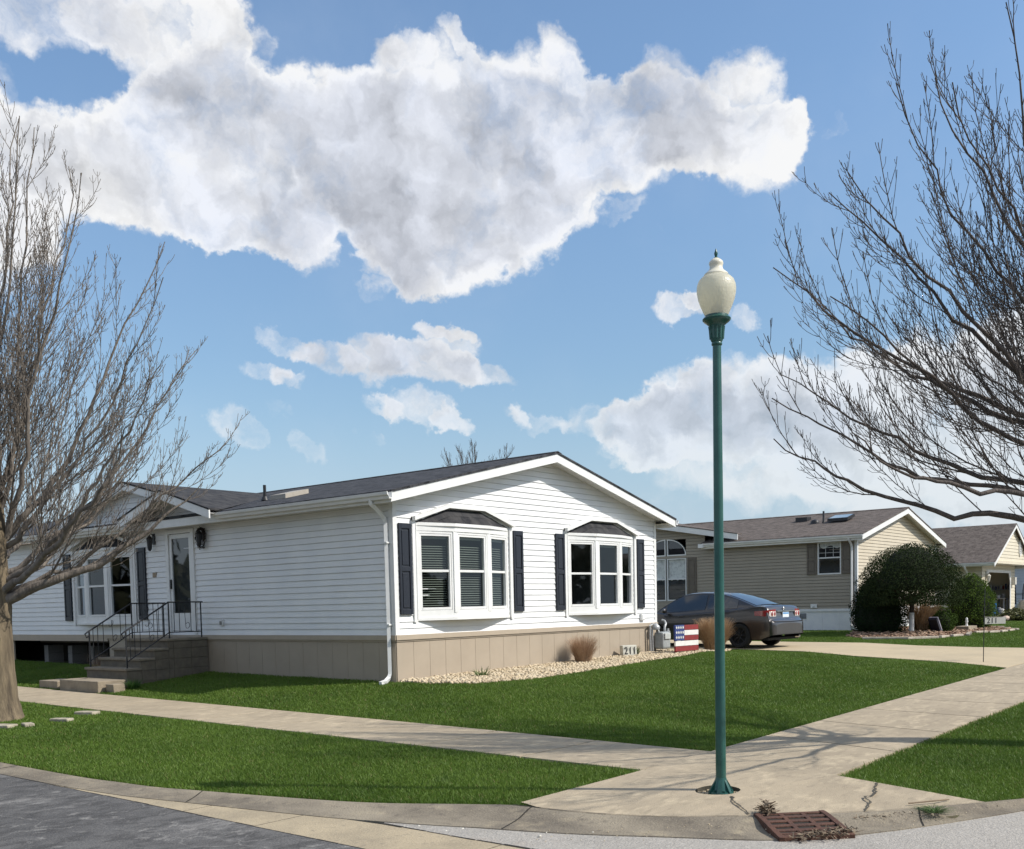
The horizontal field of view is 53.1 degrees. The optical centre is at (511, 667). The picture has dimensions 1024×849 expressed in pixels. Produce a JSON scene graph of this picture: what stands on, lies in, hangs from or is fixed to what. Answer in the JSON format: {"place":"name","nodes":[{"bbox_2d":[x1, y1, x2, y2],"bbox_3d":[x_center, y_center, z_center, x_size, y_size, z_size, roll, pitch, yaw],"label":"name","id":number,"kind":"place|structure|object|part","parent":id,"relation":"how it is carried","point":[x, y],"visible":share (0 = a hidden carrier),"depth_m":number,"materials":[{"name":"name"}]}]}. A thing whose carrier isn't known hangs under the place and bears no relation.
{"place":"outdoors","nodes":[
{"label":"outdoors","id":0,"kind":"place"},
{"bbox_2d":[0,774,361,848],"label":"street","id":1,"kind":"structure","parent":0,"point":[36,815],"depth_m":8.12,"materials":[{"name":"grey asphalt"}]},
{"bbox_2d":[2,774,533,848],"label":"gutter","id":2,"kind":"object","parent":1,"relation":"on","point":[360,834],"visible":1,"depth_m":7.92,"materials":[{"name":"concrete"}]},
{"bbox_2d":[0,0,1023,536],"label":"sky","id":3,"kind":"structure","parent":0,"point":[399,233],"materials":[{"name":"blue"}]},
{"bbox_2d":[0,620,1023,817],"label":"lawn","id":4,"kind":"structure","parent":0,"point":[66,661],"depth_m":13.30,"materials":[{"name":"plant"}]},
{"bbox_2d":[0,724,17,728],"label":"edging stone","id":5,"kind":"object","parent":4,"relation":"on","point":[7,725],"visible":0.6,"depth_m":14.51,"materials":[{"name":"beige stone"}]},
{"bbox_2d":[21,722,34,728],"bbox_3d":[-6.919,0.828,14.667,0.150,0.078,0.219,-4,4,-38],"label":"edging stone","id":6,"kind":"object","parent":4,"relation":"on","point":[26,724],"visible":0.62,"depth_m":14.59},
{"bbox_2d":[39,679,59,688],"bbox_3d":[-9.068,0.336,20.403,0.748,0.170,0.317,2,4,39],"label":"edging block","id":7,"kind":"object","parent":4,"relation":"on","point":[53,683],"depth_m":20.28,"materials":[{"name":"beige concrete"}]},
{"bbox_2d":[49,718,73,723],"bbox_3d":[-6.602,0.780,15.057,0.327,0.078,0.171,0,4,15],"label":"edging stone","id":8,"kind":"object","parent":4,"relation":"on","point":[59,719],"visible":0.59,"depth_m":14.99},
{"bbox_2d":[74,711,99,715],"bbox_3d":[-6.535,0.710,15.778,0.370,0.078,0.206,0,4,15],"label":"edging stone","id":9,"kind":"object","parent":4,"relation":"on","point":[85,712],"visible":0.56,"depth_m":15.71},
{"bbox_2d":[60,678,125,692],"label":"stepping slab","id":10,"kind":"structure","parent":4,"relation":"on","point":[91,685],"depth_m":19.39,"materials":[{"name":"beige concrete"}]},
{"bbox_2d":[83,651,112,666],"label":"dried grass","id":11,"kind":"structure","parent":4,"relation":"on","point":[98,663],"depth_m":21.63,"materials":[{"name":"brown plant"}]},
{"bbox_2d":[106,683,124,692],"bbox_3d":[-7.368,0.392,19.070,0.288,0.180,0.254,2,4,39],"label":"edging block","id":12,"kind":"object","parent":4,"relation":"on","point":[116,687],"depth_m":18.98,"materials":[{"name":"beige concrete"}]},
{"bbox_2d":[0,80,248,721],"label":"bare maple","id":13,"kind":"object","parent":4,"relation":"on","point":[52,542],"visible":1,"depth_m":15.27,"materials":[{"name":"brown plant"}]},
{"bbox_2d":[124,679,143,688],"bbox_3d":[-7.122,0.295,19.253,0.541,0.204,0.546,2,4,39],"label":"weed","id":14,"kind":"object","parent":4,"relation":"on","point":[134,686],"visible":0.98,"depth_m":19.20,"materials":[{"name":"green plant"}]},
{"bbox_2d":[84,601,208,684],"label":"front steps","id":15,"kind":"structure","parent":4,"relation":"on","point":[151,659],"depth_m":20.47,"materials":[{"name":"grey concrete"}]},
{"bbox_2d":[7,451,678,684],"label":"manufactured house","id":16,"kind":"structure","parent":4,"relation":"on","point":[509,562],"depth_m":20.33,"materials":[{"name":"white vinyl"},{"name":"dark shingle"},{"name":"glass"}]},
{"bbox_2d":[67,534,137,625],"bbox_3d":[-9.390,-2.006,23.383,2.750,2.097,0.303,2,4,39],"label":"bay window","id":17,"kind":"structure","parent":16,"relation":"in","point":[87,619],"depth_m":23.09,"materials":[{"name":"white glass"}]},
{"bbox_2d":[169,533,193,630],"bbox_3d":[-6.908,-1.788,21.512,0.820,2.040,0.170,2,4,39],"label":"front door","id":18,"kind":"structure","parent":16,"relation":"in","point":[180,558],"depth_m":21.53,"materials":[{"name":"white glass"}]},
{"bbox_2d":[411,504,514,621],"bbox_3d":[-0.815,-1.919,18.856,0.325,2.097,2.750,2,4,39],"label":"bay window","id":19,"kind":"structure","parent":16,"relation":"in","point":[445,523],"depth_m":18.54,"materials":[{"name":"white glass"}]},
{"bbox_2d":[564,517,638,616],"bbox_3d":[2.018,-2.190,22.315,0.303,2.097,2.750,2,4,39],"label":"bay window","id":20,"kind":"structure","parent":16,"relation":"in","point":[584,531],"depth_m":22.00,"materials":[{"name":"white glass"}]},
{"bbox_2d":[649,619,670,650],"bbox_3d":[3.480,-0.726,24.009,0.328,0.818,0.723,2,4,39],"label":"gas meter","id":21,"kind":"object","parent":16,"relation":"attached to","point":[662,640],"visible":0.98,"depth_m":23.90,"materials":[{"name":"grey metal"}]},
{"bbox_2d":[440,440,514,466],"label":"bare tree","id":22,"kind":"object","parent":4,"relation":"on","point":[473,455],"visible":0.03,"depth_m":60.72,"materials":[{"name":"brown plant"}]},
{"bbox_2d":[0,762,1023,843],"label":"kerb","id":23,"kind":"structure","parent":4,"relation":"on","point":[516,817],"depth_m":8.14,"materials":[{"name":"concrete"}]},
{"bbox_2d":[753,810,854,841],"bbox_3d":[2.143,1.174,7.566,0.560,0.109,0.619,-1,3,-4],"label":"storm drain grate","id":24,"kind":"object","parent":23,"relation":"in","point":[780,827],"visible":0.9,"depth_m":7.54,"materials":[{"name":"metal"}]},
{"bbox_2d":[789,823,863,842],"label":"leaf litter","id":25,"kind":"object","parent":24,"relation":"on","point":[813,834],"visible":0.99,"depth_m":7.28,"materials":[{"name":"brown plant"}]},
{"bbox_2d":[854,810,918,817],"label":"leaf litter","id":26,"kind":"object","parent":23,"relation":"on","point":[876,814],"visible":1,"depth_m":7.78,"materials":[{"name":"brown plant"}]},
{"bbox_2d":[909,804,959,814],"bbox_3d":[3.242,1.088,7.894,0.448,0.045,0.440,2,4,39],"label":"weed","id":27,"kind":"object","parent":23,"relation":"on","point":[935,810],"visible":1,"depth_m":7.90,"materials":[{"name":"green plant"}]},
{"bbox_2d":[697,789,737,793],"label":"pit gravel","id":28,"kind":"structure","parent":4,"relation":"on","point":[704,792],"depth_m":8.86,"materials":[{"name":"grey gravel"}]},
{"bbox_2d":[697,249,735,794],"bbox_3d":[1.744,-1.197,8.658,0.324,4.580,0.324,2,4,39],"label":"street lamp","id":29,"kind":"object","parent":28,"relation":"on","point":[716,289],"visible":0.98,"depth_m":8.60,"materials":[{"name":"green paint"},{"name":"frosted white glass"}]},
{"bbox_2d":[656,507,946,630],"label":"beige house","id":30,"kind":"structure","parent":4,"relation":"on","point":[810,567],"depth_m":36.87,"materials":[{"name":"plastic"}]},
{"bbox_2d":[656,540,665,556],"bbox_3d":[5.549,-4.576,39.413,0.830,0.640,0.060,2,4,39],"label":"arched window","id":31,"kind":"structure","parent":30,"relation":"in","point":[660,545],"depth_m":39.30,"materials":[{"name":"clear glass"}]},
{"bbox_2d":[656,559,666,600],"bbox_3d":[5.577,-3.358,39.481,0.820,1.600,0.068,2,4,39],"label":"window","id":32,"kind":"structure","parent":30,"relation":"in","point":[665,579],"depth_m":39.25,"materials":[{"name":"white plastic"}]},
{"bbox_2d":[667,539,685,555],"bbox_3d":[6.239,-4.557,38.852,0.830,0.640,0.060,2,4,39],"label":"arched window","id":33,"kind":"structure","parent":30,"relation":"in","point":[674,548],"depth_m":38.92,"materials":[{"name":"clear glass"}]},
{"bbox_2d":[667,558,686,600],"bbox_3d":[6.263,-3.339,38.923,0.830,1.600,0.068,2,4,39],"label":"window","id":34,"kind":"structure","parent":30,"relation":"in","point":[668,579],"depth_m":39.05,"materials":[{"name":"white plastic"}]},
{"bbox_2d":[818,541,841,574],"bbox_3d":[10.875,-3.746,35.132,0.820,1.100,0.068,2,4,39],"label":"window","id":35,"kind":"structure","parent":30,"relation":"in","point":[840,541],"depth_m":35.16,"materials":[{"name":"white plastic"}]},
{"bbox_2d":[752,0,1023,522],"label":"bare maple","id":36,"kind":"object","parent":4,"relation":"on","point":[1015,366],"visible":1,"depth_m":10.38,"materials":[{"name":"brown plant"}]},
{"bbox_2d":[888,637,908,639],"bbox_3d":[11.187,-0.853,29.674,0.560,0.080,0.120,0,4,25],"label":"bed edging","id":37,"kind":"object","parent":4,"relation":"on","point":[907,638],"visible":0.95,"depth_m":29.61,"materials":[{"name":"concrete"}]},
{"bbox_2d":[932,523,1023,609],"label":"garage house","id":38,"kind":"structure","parent":4,"relation":"on","point":[992,555],"depth_m":47.62,"materials":[{"name":"beige plastic"}]},
{"bbox_2d":[995,598,1007,609],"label":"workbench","id":39,"kind":"object","parent":38,"relation":"in","point":[1003,603],"visible":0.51,"depth_m":50.48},
{"bbox_2d":[994,607,1023,620],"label":"shrub","id":40,"kind":"object","parent":4,"relation":"on","point":[1015,614],"visible":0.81,"depth_m":43.87,"materials":[{"name":"green plant"}]},
{"bbox_2d":[1014,537,1023,607],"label":"pale blue house","id":41,"kind":"structure","parent":4,"relation":"on","point":[1019,574],"depth_m":55.37,"materials":[{"name":"plastic"}]},
{"bbox_2d":[1015,584,1023,603],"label":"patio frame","id":42,"kind":"object","parent":4,"relation":"on","point":[1022,593],"visible":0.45,"depth_m":53.82,"materials":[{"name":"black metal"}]},
{"bbox_2d":[1016,599,1023,609],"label":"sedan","id":43,"kind":"object","parent":4,"relation":"on","point":[1020,603],"visible":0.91,"depth_m":51.44,"materials":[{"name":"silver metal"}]},
{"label":"mulch bed","id":44,"kind":"structure","parent":4,"relation":"on","visible":0},
{"bbox_2d":[848,577,909,632],"bbox_3d":[11.715,-2.070,32.671,1.971,1.992,1.952,2,4,39],"label":"round yew","id":45,"kind":"object","parent":44,"relation":"on","point":[882,618],"visible":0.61,"depth_m":32.14,"materials":[{"name":"green plant"}]},
{"bbox_2d":[853,542,970,630],"bbox_3d":[12.415,-2.483,32.018,3.457,2.886,3.421,2,4,39],"label":"umbrella tree","id":46,"kind":"object","parent":44,"relation":"on","point":[918,571],"visible":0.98,"depth_m":31.20,"materials":[{"name":"green plant"}]},
{"bbox_2d":[909,636,922,638],"bbox_3d":[11.648,-0.859,29.735,0.560,0.080,0.120,-2,4,-18],"label":"bed edging","id":47,"kind":"object","parent":44,"relation":"on","point":[918,637],"visible":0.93,"depth_m":29.70,"materials":[{"name":"concrete"}]},
{"bbox_2d":[922,636,938,638],"bbox_3d":[12.161,-0.876,29.881,0.560,0.080,0.120,-2,4,-12],"label":"bed edging","id":48,"kind":"object","parent":44,"relation":"on","point":[928,637],"visible":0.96,"depth_m":29.82,"materials":[{"name":"concrete"}]},
{"bbox_2d":[846,625,1015,637],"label":"mulch","id":49,"kind":"object","parent":44,"relation":"on","point":[908,633],"visible":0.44,"depth_m":31.44,"materials":[{"name":"brown stone"}]},
{"bbox_2d":[903,597,945,630],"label":"dried grass","id":50,"kind":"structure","parent":49,"relation":"on","point":[922,614],"depth_m":32.77,"materials":[{"name":"brown plant"}]},
{"bbox_2d":[928,617,941,631],"bbox_3d":[13.156,-1.336,31.890,0.270,0.495,0.560,2,4,39],"label":"leaning slab","id":51,"kind":"object","parent":49,"relation":"on","point":[934,624],"depth_m":31.79,"materials":[{"name":"black stone"}]},
{"bbox_2d":[928,610,954,631],"bbox_3d":[13.641,-1.474,32.576,0.789,0.769,0.808,2,4,39],"label":"shrub","id":52,"kind":"object","parent":44,"relation":"on","point":[946,620],"visible":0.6,"depth_m":32.35,"materials":[{"name":"green plant"}]},
{"bbox_2d":[934,605,958,628],"bbox_3d":[13.831,-1.593,33.279,1.210,0.904,1.222,2,4,39],"label":"shrub","id":53,"kind":"object","parent":44,"relation":"on","point":[948,611],"visible":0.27,"depth_m":33.05,"materials":[{"name":"green plant"}]},
{"bbox_2d":[950,634,963,636],"bbox_3d":[13.294,-0.963,30.647,0.560,0.080,0.120,-4,4,-36],"label":"bed edging","id":54,"kind":"object","parent":44,"relation":"on","point":[953,635],"visible":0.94,"depth_m":30.53,"materials":[{"name":"concrete"}]},
{"bbox_2d":[946,572,999,627],"bbox_3d":[15.933,-2.318,35.618,1.839,1.977,1.830,2,4,39],"label":"round yew","id":55,"kind":"object","parent":44,"relation":"on","point":[971,608],"visible":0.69,"depth_m":35.14,"materials":[{"name":"green plant"}]},
{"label":"gravel soil","id":56,"kind":"structure","parent":4,"relation":"on","visible":0},
{"bbox_2d":[674,624,698,652],"bbox_3d":[3.980,-0.622,23.484,0.910,0.725,0.085,-5,5,-45],"label":"wooden flag sign","id":57,"kind":"object","parent":56,"relation":"on","point":[685,632],"visible":0.99,"depth_m":23.43,"materials":[{"name":"multicoloured wood"}]},
{"bbox_2d":[695,617,738,649],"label":"dried grass","id":58,"kind":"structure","parent":56,"relation":"on","point":[706,632],"depth_m":25.56,"materials":[{"name":"brown plant"}]},
{"bbox_2d":[17,663,1023,816],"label":"pavement","id":59,"kind":"structure","parent":0,"point":[799,768],"depth_m":11.17,"materials":[{"name":"concrete"}]},
{"bbox_2d":[753,798,780,815],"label":"leaf litter","id":60,"kind":"object","parent":59,"relation":"on","point":[761,808],"visible":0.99,"depth_m":7.86,"materials":[{"name":"brown plant"}]},
{"bbox_2d":[908,798,948,803],"bbox_3d":[3.328,1.062,8.154,0.414,0.022,0.046,-3,4,-22],"label":"twig","id":61,"kind":"object","parent":59,"relation":"on","point":[927,801],"visible":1,"depth_m":8.13,"materials":[{"name":"brown wood"}]},
{"bbox_2d":[401,648,731,684],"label":"gravel","id":62,"kind":"structure","parent":0,"point":[516,673],"depth_m":19.32,"materials":[{"name":"beige gravel"}]},
{"bbox_2d":[473,666,493,675],"bbox_3d":[-0.545,0.063,18.199,0.650,0.211,0.712,2,4,39],"label":"weed","id":63,"kind":"object","parent":62,"relation":"on","point":[480,674],"visible":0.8,"depth_m":18.22,"materials":[{"name":"green plant"}]},
{"bbox_2d":[620,645,636,655],"bbox_3d":[2.592,-0.380,22.836,0.400,0.240,0.145,-3,4,-33],"label":"house number block","id":64,"kind":"object","parent":62,"relation":"on","point":[626,650],"depth_m":22.76,"materials":[{"name":"stone"}]},
{"bbox_2d":[564,634,601,661],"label":"dried grass","id":65,"kind":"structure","parent":0,"point":[581,650],"depth_m":21.05,"materials":[{"name":"brown plant"}]},
{"bbox_2d":[388,811,1023,848],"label":"side street","id":66,"kind":"structure","parent":0,"point":[1005,831],"depth_m":7.31,"materials":[{"name":"asphalt"}]},
{"bbox_2d":[523,804,1015,841],"bbox_3d":[1.919,1.185,7.621,4.339,0.074,0.855,-2,3,-8],"label":"street grit","id":67,"kind":"object","parent":66,"relation":"on","point":[734,833],"visible":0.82,"depth_m":7.58,"materials":[{"name":"gravel"}]},
{"bbox_2d":[669,640,1023,668],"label":"driveway","id":68,"kind":"structure","parent":0,"point":[1003,657],"depth_m":25.05,"materials":[{"name":"concrete"}]},
{"bbox_2d":[656,592,802,647],"bbox_3d":[5.484,-1.325,27.828,4.580,1.480,2.140,2,5,43],"label":"sedan","id":69,"kind":"object","parent":68,"relation":"on","point":[766,621],"visible":0.65,"depth_m":26.57,"materials":[{"name":"grey paint"}]},
{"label":"side window","id":70,"kind":"part","parent":69,"relation":"part of","materials":[{"name":"blue glass"}]},
{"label":"side window","id":71,"kind":"part","parent":69,"relation":"part of","materials":[{"name":"grey glass"}]},
{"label":"rear window","id":72,"kind":"part","parent":69,"relation":"part of","materials":[{"name":"blue glass"}]},
{"bbox_2d":[983,592,1005,661],"bbox_3d":[10.265,-0.856,21.787,0.568,1.650,0.020,-2,4,-11],"label":"number sign","id":73,"kind":"object","parent":68,"relation":"on","point":[998,620],"visible":1,"depth_m":21.76,"materials":[{"name":"white metal"}]},
{"bbox_2d":[956,625,976,629],"bbox_3d":[15.030,-1.286,33.918,0.424,0.190,1.066,2,4,39],"label":"stacked slab","id":74,"kind":"object","parent":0,"point":[968,627],"depth_m":33.56,"materials":[{"name":"beige stone"}]}
]}

